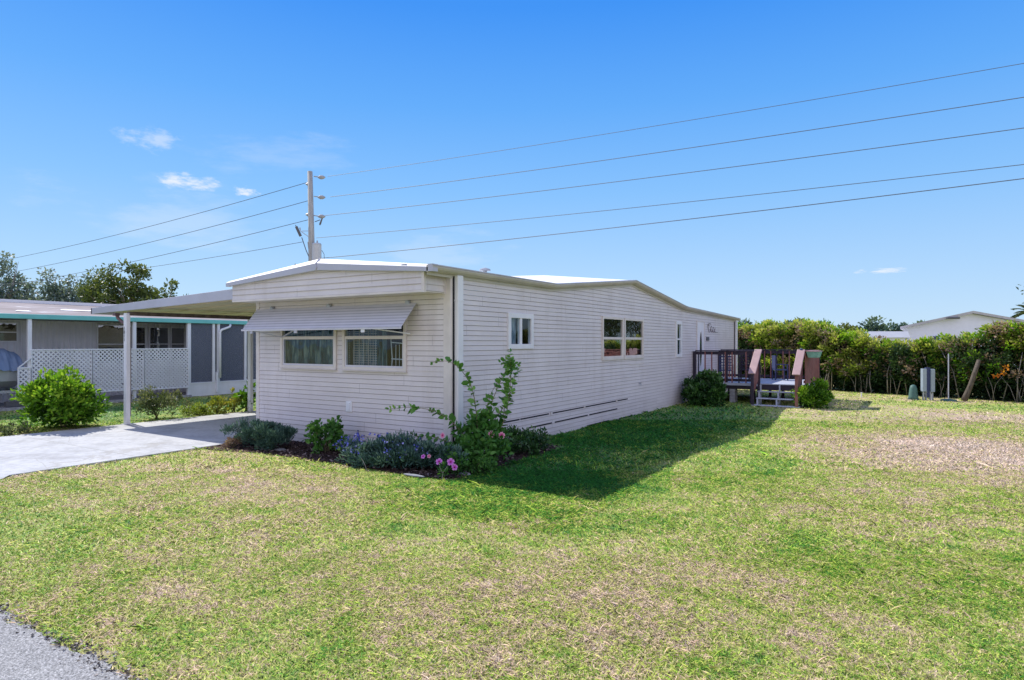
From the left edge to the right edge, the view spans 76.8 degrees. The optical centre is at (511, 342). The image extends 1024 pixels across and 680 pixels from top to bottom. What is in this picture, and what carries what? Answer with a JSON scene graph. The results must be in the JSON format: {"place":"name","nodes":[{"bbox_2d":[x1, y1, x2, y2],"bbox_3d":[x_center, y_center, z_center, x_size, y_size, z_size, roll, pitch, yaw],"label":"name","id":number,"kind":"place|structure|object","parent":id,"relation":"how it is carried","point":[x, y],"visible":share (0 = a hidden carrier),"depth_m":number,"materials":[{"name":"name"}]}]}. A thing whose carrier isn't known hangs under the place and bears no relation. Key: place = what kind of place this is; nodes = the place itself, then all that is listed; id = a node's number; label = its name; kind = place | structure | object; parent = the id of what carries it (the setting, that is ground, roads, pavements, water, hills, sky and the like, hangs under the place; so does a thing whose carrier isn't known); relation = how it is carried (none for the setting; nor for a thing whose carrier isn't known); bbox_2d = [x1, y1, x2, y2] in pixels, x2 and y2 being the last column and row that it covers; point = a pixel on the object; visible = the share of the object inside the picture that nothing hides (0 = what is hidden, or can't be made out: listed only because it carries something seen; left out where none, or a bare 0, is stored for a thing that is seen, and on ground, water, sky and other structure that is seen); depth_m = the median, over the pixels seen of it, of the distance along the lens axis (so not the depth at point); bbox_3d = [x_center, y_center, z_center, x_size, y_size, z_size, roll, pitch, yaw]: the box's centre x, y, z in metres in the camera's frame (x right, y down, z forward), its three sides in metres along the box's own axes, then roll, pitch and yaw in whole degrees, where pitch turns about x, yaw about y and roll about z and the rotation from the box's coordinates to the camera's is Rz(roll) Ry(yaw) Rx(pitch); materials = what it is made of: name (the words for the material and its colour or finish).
{"place":"outdoors","nodes":[
{"label":"outdoors","id":0,"kind":"place"},
{"bbox_2d":[0,609,128,679],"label":"road","id":1,"kind":"structure","parent":0,"point":[23,656],"depth_m":4.66,"materials":[{"name":"grey asphalt"}]},
{"bbox_2d":[0,412,255,478],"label":"driveway","id":2,"kind":"structure","parent":0,"point":[32,452],"depth_m":14.60,"materials":[{"name":"concrete"}]},
{"bbox_2d":[91,289,255,424],"bbox_3d":[-5.513,0.506,23.161,6.820,3.528,14.670,0,0,33],"label":"carport","id":3,"kind":"object","parent":2,"relation":"on","point":[218,304],"visible":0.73,"depth_m":18.08,"materials":[{"name":"grey metal"}]},
{"bbox_2d":[0,385,1023,679],"bbox_3d":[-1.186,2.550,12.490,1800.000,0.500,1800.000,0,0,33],"label":"ground","id":4,"kind":"structure","parent":0,"point":[928,407],"depth_m":7.11,"materials":[{"name":"green plant"}]},
{"bbox_2d":[0,421,31,435],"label":"border plant","id":5,"kind":"object","parent":4,"relation":"on","point":[5,430],"visible":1,"depth_m":16.05,"materials":[{"name":"green plant"}]},
{"bbox_2d":[0,250,40,299],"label":"oak tree","id":6,"kind":"object","parent":4,"relation":"on","point":[6,292],"visible":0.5,"depth_m":59.95,"materials":[{"name":"green plant"}]},
{"bbox_2d":[16,276,52,300],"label":"oak tree","id":7,"kind":"object","parent":4,"relation":"on","point":[24,278],"visible":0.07,"depth_m":74.52,"materials":[{"name":"green plant"}]},
{"bbox_2d":[11,267,94,302],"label":"oak tree","id":8,"kind":"object","parent":4,"relation":"on","point":[60,293],"visible":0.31,"depth_m":59.21,"materials":[{"name":"green plant"}]},
{"bbox_2d":[9,364,112,427],"bbox_3d":[-12.010,1.497,17.172,2.338,1.824,2.168,0,0,33],"label":"leafy shrub","id":9,"kind":"object","parent":4,"relation":"on","point":[65,400],"visible":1,"depth_m":16.81,"materials":[{"name":"green plant"}]},
{"bbox_2d":[0,595,166,679],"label":"roadside grit","id":10,"kind":"object","parent":4,"relation":"on","point":[75,645],"visible":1,"depth_m":4.87,"materials":[{"name":"grey gravel"}]},
{"bbox_2d":[0,392,191,411],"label":"patio slab","id":11,"kind":"structure","parent":4,"relation":"on","point":[116,398],"depth_m":24.84,"materials":[{"name":"concrete"}]},
{"bbox_2d":[0,388,22,406],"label":"boat trailer","id":12,"kind":"object","parent":11,"relation":"on","point":[10,403],"visible":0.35,"depth_m":21.86,"materials":[{"name":"metal"}]},
{"bbox_2d":[0,348,23,388],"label":"covered boat","id":13,"kind":"object","parent":12,"relation":"on","point":[11,363],"visible":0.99,"depth_m":22.03,"materials":[{"name":"blue fabric"}]},
{"bbox_2d":[76,265,126,303],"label":"oak tree","id":14,"kind":"object","parent":4,"relation":"on","point":[85,293],"visible":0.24,"depth_m":54.20,"materials":[{"name":"green plant"}]},
{"bbox_2d":[92,258,162,303],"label":"oak tree","id":15,"kind":"object","parent":4,"relation":"on","point":[134,290],"visible":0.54,"depth_m":53.13,"materials":[{"name":"green plant"}]},
{"bbox_2d":[0,299,255,402],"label":"neighbour house","id":16,"kind":"structure","parent":4,"relation":"on","point":[197,357],"depth_m":26.18,"materials":[{"name":"grey paint"}]},
{"bbox_2d":[0,322,17,341],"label":"window","id":17,"kind":"structure","parent":16,"relation":"in","point":[8,330],"depth_m":23.67,"materials":[{"name":"grey glass"}]},
{"bbox_2d":[96,324,130,361],"bbox_3d":[-16.458,0.030,26.733,0.054,1.540,1.330,0,0,33],"label":"window","id":18,"kind":"structure","parent":16,"relation":"in","point":[108,336],"depth_m":26.59,"materials":[{"name":"grey glass"}]},
{"bbox_2d":[136,326,146,360],"bbox_3d":[-15.898,0.060,27.610,0.054,1.480,0.550,0,0,33],"label":"window","id":19,"kind":"structure","parent":16,"relation":"in","point":[141,331],"depth_m":27.68,"materials":[{"name":"grey glass"}]},
{"bbox_2d":[148,327,169,360],"bbox_3d":[-15.454,0.060,28.305,0.054,1.480,0.900,0,0,33],"label":"window","id":20,"kind":"structure","parent":16,"relation":"in","point":[158,337],"depth_m":28.30,"materials":[{"name":"grey glass"}]},
{"bbox_2d":[170,327,185,359],"bbox_3d":[-14.999,0.060,29.017,0.054,1.480,0.690,0,0,33],"label":"window","id":21,"kind":"structure","parent":16,"relation":"in","point":[177,335],"depth_m":29.02,"materials":[{"name":"grey glass"}]},
{"bbox_2d":[132,385,193,418],"bbox_3d":[-10.564,1.774,19.441,1.637,1.068,1.563,0,0,33],"label":"sprawling shrub","id":22,"kind":"object","parent":4,"relation":"on","point":[152,403],"visible":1,"depth_m":19.27,"materials":[{"name":"green plant"}]},
{"bbox_2d":[143,278,188,299],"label":"oak tree","id":23,"kind":"object","parent":4,"relation":"on","point":[171,282],"visible":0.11,"depth_m":57.55,"materials":[{"name":"green plant"}]},
{"bbox_2d":[177,401,211,415],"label":"border plant","id":24,"kind":"object","parent":4,"relation":"on","point":[199,409],"visible":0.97,"depth_m":20.26,"materials":[{"name":"green plant"}]},
{"bbox_2d":[206,395,228,413],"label":"croton shrub","id":25,"kind":"object","parent":4,"relation":"on","point":[220,402],"visible":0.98,"depth_m":20.70,"materials":[{"name":"yellow plant"}]},
{"bbox_2d":[226,387,241,411],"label":"croton shrub","id":26,"kind":"object","parent":4,"relation":"on","point":[235,401],"visible":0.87,"depth_m":21.29,"materials":[{"name":"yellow plant"}]},
{"bbox_2d":[233,380,255,411],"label":"broadleaf plant","id":27,"kind":"object","parent":4,"relation":"on","point":[243,395],"visible":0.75,"depth_m":21.16,"materials":[{"name":"green plant"}]},
{"bbox_2d":[295,171,324,264],"bbox_3d":[-10.404,-3.211,32.989,1.715,11.024,0.495,0,0,10],"label":"utility pole","id":28,"kind":"object","parent":4,"relation":"on","point":[314,251],"visible":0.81,"depth_m":32.89,"materials":[{"name":"grey wood"}]},
{"bbox_2d":[0,242,300,284],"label":"power line","id":29,"kind":"object","parent":28,"relation":"attached to","point":[160,265],"visible":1,"depth_m":40.86,"materials":[{"name":"grey metal"}]},
{"bbox_2d":[1,220,306,286],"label":"power line","id":30,"kind":"object","parent":28,"relation":"attached to","point":[169,253],"visible":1,"depth_m":40.10,"materials":[{"name":"grey metal"}]},
{"bbox_2d":[1,182,307,260],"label":"power line","id":31,"kind":"object","parent":28,"relation":"attached to","point":[167,221],"visible":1,"depth_m":40.31,"materials":[{"name":"grey metal"}]},
{"bbox_2d":[4,201,306,273],"bbox_3d":[-34.174,-6.541,49.101,57.392,1.390,0.028,0,0,34],"label":"power line","id":32,"kind":"object","parent":28,"relation":"attached to","point":[169,237],"visible":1,"depth_m":39.93,"materials":[{"name":"grey metal"}]},
{"bbox_2d":[318,164,1023,237],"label":"power line","id":33,"kind":"object","parent":28,"relation":"attached to","point":[694,201],"visible":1,"depth_m":24.22,"materials":[{"name":"grey metal"}]},
{"bbox_2d":[320,178,1023,258],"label":"power line","id":34,"kind":"object","parent":28,"relation":"attached to","point":[702,217],"visible":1,"depth_m":24.09,"materials":[{"name":"grey metal"}]},
{"bbox_2d":[325,128,1022,215],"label":"power line","id":35,"kind":"object","parent":28,"relation":"attached to","point":[703,170],"visible":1,"depth_m":24.14,"materials":[{"name":"grey metal"}]},
{"bbox_2d":[328,63,1023,176],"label":"power line","id":36,"kind":"object","parent":28,"relation":"attached to","point":[705,117],"visible":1,"depth_m":24.26,"materials":[{"name":"grey metal"}]},
{"bbox_2d":[332,97,1023,196],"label":"power line","id":37,"kind":"object","parent":28,"relation":"attached to","point":[706,145],"visible":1,"depth_m":24.18,"materials":[{"name":"grey metal"}]},
{"bbox_2d":[204,439,557,478],"bbox_3d":[-2.657,2.280,14.052,6.720,0.001,4.550,0,0,33],"label":"mulch bed","id":38,"kind":"object","parent":4,"relation":"on","point":[244,449],"visible":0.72,"depth_m":12.90,"materials":[{"name":"brown wood"}]},
{"bbox_2d":[221,434,242,447],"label":"dry flower clump","id":39,"kind":"object","parent":38,"relation":"on","point":[229,441],"visible":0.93,"depth_m":13.97,"materials":[{"name":"brown plant"}]},
{"bbox_2d":[219,416,298,450],"bbox_3d":[-5.376,1.980,14.014,1.832,0.722,1.190,0,0,33],"label":"rosemary shrub","id":40,"kind":"object","parent":38,"relation":"on","point":[266,434],"visible":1,"depth_m":13.76,"materials":[{"name":"green plant"}]},
{"bbox_2d":[302,415,347,453],"bbox_3d":[-3.861,1.909,13.342,0.980,0.796,0.874,0,0,33],"label":"young hibiscus","id":41,"kind":"object","parent":38,"relation":"on","point":[333,427],"visible":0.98,"depth_m":13.23,"materials":[{"name":"green plant"}]},
{"bbox_2d":[333,428,468,469],"bbox_3d":[-2.058,1.982,11.906,3.064,0.768,1.263,0,0,33],"label":"blue flowered shrub","id":42,"kind":"object","parent":38,"relation":"on","point":[404,450],"visible":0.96,"depth_m":11.66,"materials":[{"name":"green plant"}]},
{"bbox_2d":[385,348,520,469],"bbox_3d":[-0.906,1.205,11.677,2.528,2.199,1.481,0,0,-24],"label":"tall hibiscus","id":43,"kind":"object","parent":38,"relation":"on","point":[489,434],"visible":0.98,"depth_m":11.88,"materials":[{"name":"green plant"}]},
{"bbox_2d":[437,449,498,477],"bbox_3d":[-0.658,2.085,11.419,0.965,0.500,1.756,0,0,33],"label":"leafy groundcover","id":44,"kind":"object","parent":38,"relation":"on","point":[488,463],"visible":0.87,"depth_m":11.14,"materials":[{"name":"green plant"}]},
{"bbox_2d":[500,425,553,455],"bbox_3d":[0.252,2.023,13.355,0.968,0.650,2.000,0,0,33],"label":"trailing shrub","id":45,"kind":"object","parent":38,"relation":"on","point":[536,439],"visible":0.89,"depth_m":13.27,"materials":[{"name":"green plant"}]},
{"bbox_2d":[404,473,424,476],"bbox_3d":[-1.665,2.270,11.015,0.480,0.046,0.100,0,0,33],"label":"stone","id":46,"kind":"object","parent":4,"relation":"on","point":[412,475],"visible":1,"depth_m":10.99,"materials":[{"name":"white stone"}]},
{"bbox_2d":[226,258,740,450],"bbox_3d":[2.195,0.032,23.252,6.255,4.557,23.320,0,0,33],"label":"mobile home","id":47,"kind":"object","parent":4,"relation":"on","point":[360,346],"visible":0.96,"depth_m":14.60,"materials":[{"name":"plastic"}]},
{"bbox_2d":[279,302,389,369],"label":"window","id":48,"kind":"structure","parent":47,"relation":"in","point":[304,349],"depth_m":14.80,"materials":[{"name":"metal"}]},
{"bbox_2d":[337,299,442,372],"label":"window","id":49,"kind":"structure","parent":47,"relation":"in","point":[369,346],"depth_m":13.78,"materials":[{"name":"metal"}]},
{"bbox_2d":[474,298,536,348],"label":"window","id":50,"kind":"structure","parent":47,"relation":"in","point":[520,329],"depth_m":14.70,"materials":[{"name":"white paint"}]},
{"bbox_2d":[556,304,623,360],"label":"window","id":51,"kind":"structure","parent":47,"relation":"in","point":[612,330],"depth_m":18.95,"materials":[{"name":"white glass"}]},
{"bbox_2d":[597,309,643,358],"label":"window","id":52,"kind":"structure","parent":47,"relation":"in","point":[633,327],"depth_m":20.32,"materials":[{"name":"white glass"}]},
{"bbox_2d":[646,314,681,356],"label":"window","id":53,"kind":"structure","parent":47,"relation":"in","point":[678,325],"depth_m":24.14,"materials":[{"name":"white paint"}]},
{"bbox_2d":[698,322,703,370],"bbox_3d":[7.685,0.350,26.379,0.062,2.340,0.940,0,0,33],"label":"door","id":54,"kind":"structure","parent":47,"relation":"in","point":[700,324],"depth_m":26.46,"materials":[{"name":"white paint"}]},
{"bbox_2d":[681,368,728,406],"bbox_3d":[7.033,1.687,23.644,1.731,1.470,1.911,0,0,10],"label":"dark shrub","id":55,"kind":"object","parent":4,"relation":"on","point":[706,387],"visible":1,"depth_m":23.29,"materials":[{"name":"green plant"}]},
{"bbox_2d":[738,317,752,324],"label":"distant tree","id":56,"kind":"object","parent":4,"relation":"on","point":[745,321],"visible":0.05,"depth_m":74.87,"materials":[{"name":"green plant"}]},
{"bbox_2d":[693,348,819,407],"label":"wooden deck","id":57,"kind":"structure","parent":4,"relation":"on","point":[779,386],"depth_m":24.47,"materials":[{"name":"brown painted wood"},{"name":"grey painted wood"}]},
{"bbox_2d":[719,356,733,376],"bbox_3d":[8.589,1.040,25.937,0.550,1.000,0.510,0,0,21],"label":"patio chair","id":58,"kind":"object","parent":57,"relation":"on","point":[723,365],"visible":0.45,"depth_m":25.74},
{"bbox_2d":[740,355,751,378],"bbox_3d":[9.650,1.040,26.210,0.510,1.000,0.550,0,0,-29],"label":"patio chair","id":59,"kind":"object","parent":57,"relation":"on","point":[742,364],"visible":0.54,"depth_m":26.24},
{"bbox_2d":[772,355,787,379],"bbox_3d":[10.922,1.040,26.349,0.510,1.000,0.550,0,0,8],"label":"patio chair","id":60,"kind":"object","parent":57,"relation":"on","point":[774,364],"visible":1,"depth_m":26.23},
{"bbox_2d":[806,351,821,357],"bbox_3d":[11.063,0.438,23.663,0.460,0.245,1.020,0,0,33],"label":"planter box","id":61,"kind":"object","parent":57,"relation":"attached to","point":[813,354],"visible":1,"depth_m":23.30,"materials":[{"name":"green plastic"}]},
{"bbox_2d":[783,316,808,324],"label":"distant tree","id":62,"kind":"object","parent":4,"relation":"on","point":[789,321],"visible":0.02,"depth_m":86.78,"materials":[{"name":"green plant"}]},
{"bbox_2d":[790,377,834,408],"bbox_3d":[10.513,1.786,22.675,1.426,1.172,1.304,0,0,-22],"label":"light shrub","id":63,"kind":"object","parent":4,"relation":"on","point":[817,392],"visible":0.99,"depth_m":22.46,"materials":[{"name":"green plant"}]},
{"bbox_2d":[837,322,863,330],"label":"distant tree","id":64,"kind":"object","parent":4,"relation":"on","point":[847,326],"visible":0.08,"depth_m":89.59,"materials":[{"name":"green plant"}]},
{"bbox_2d":[856,315,888,330],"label":"distant tree","id":65,"kind":"object","parent":4,"relation":"on","point":[870,325],"visible":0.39,"depth_m":94.18,"materials":[{"name":"green plant"}]},
{"bbox_2d":[738,317,1023,402],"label":"overgrown hedge","id":66,"kind":"object","parent":4,"relation":"on","point":[857,360],"visible":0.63,"depth_m":28.16,"materials":[{"name":"green plant"}]},
{"bbox_2d":[882,319,909,330],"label":"distant tree","id":67,"kind":"object","parent":4,"relation":"on","point":[893,327],"visible":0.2,"depth_m":99.25,"materials":[{"name":"green plant"}]},
{"bbox_2d":[908,385,919,399],"bbox_3d":[16.079,2.000,25.900,0.420,0.600,0.420,0,0,33],"label":"cable pedestal","id":68,"kind":"object","parent":4,"relation":"on","point":[913,393],"visible":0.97,"depth_m":25.79,"materials":[{"name":"green plastic"}]},
{"bbox_2d":[921,367,934,399],"bbox_3d":[16.497,1.650,25.646,0.480,1.300,0.160,0,0,0],"label":"utility pedestal","id":69,"kind":"object","parent":4,"relation":"on","point":[928,381],"visible":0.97,"depth_m":25.60,"materials":[{"name":"metal"}]},
{"bbox_2d":[940,354,956,400],"bbox_3d":[17.152,1.375,25.400,0.600,1.850,0.585,0,0,33],"label":"pipe post","id":70,"kind":"object","parent":4,"relation":"on","point":[948,399],"visible":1,"depth_m":25.38,"materials":[{"name":"grey metal"}]},
{"bbox_2d":[900,311,1023,372],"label":"gabled house","id":71,"kind":"structure","parent":4,"relation":"on","point":[970,322],"depth_m":48.00,"materials":[{"name":"metal"}]},
{"bbox_2d":[961,359,980,400],"bbox_3d":[17.937,1.503,25.239,0.695,1.666,0.301,0,0,16],"label":"leaning trunk","id":72,"kind":"object","parent":4,"relation":"on","point":[966,394],"visible":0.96,"depth_m":25.16,"materials":[{"name":"brown plant"}]},
{"bbox_2d":[1011,304,1023,317],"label":"palm tree","id":73,"kind":"object","parent":4,"relation":"on","point":[1018,314],"visible":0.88,"depth_m":58.36,"materials":[{"name":"green plant"}]},
{"bbox_2d":[0,0,1023,328],"label":"sky","id":74,"kind":"structure","parent":0,"point":[117,116],"materials":[{"name":"blue"}]},
{"bbox_2d":[864,331,909,341],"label":"flat roofed house","id":75,"kind":"structure","parent":0,"point":[894,335],"depth_m":45.90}
]}

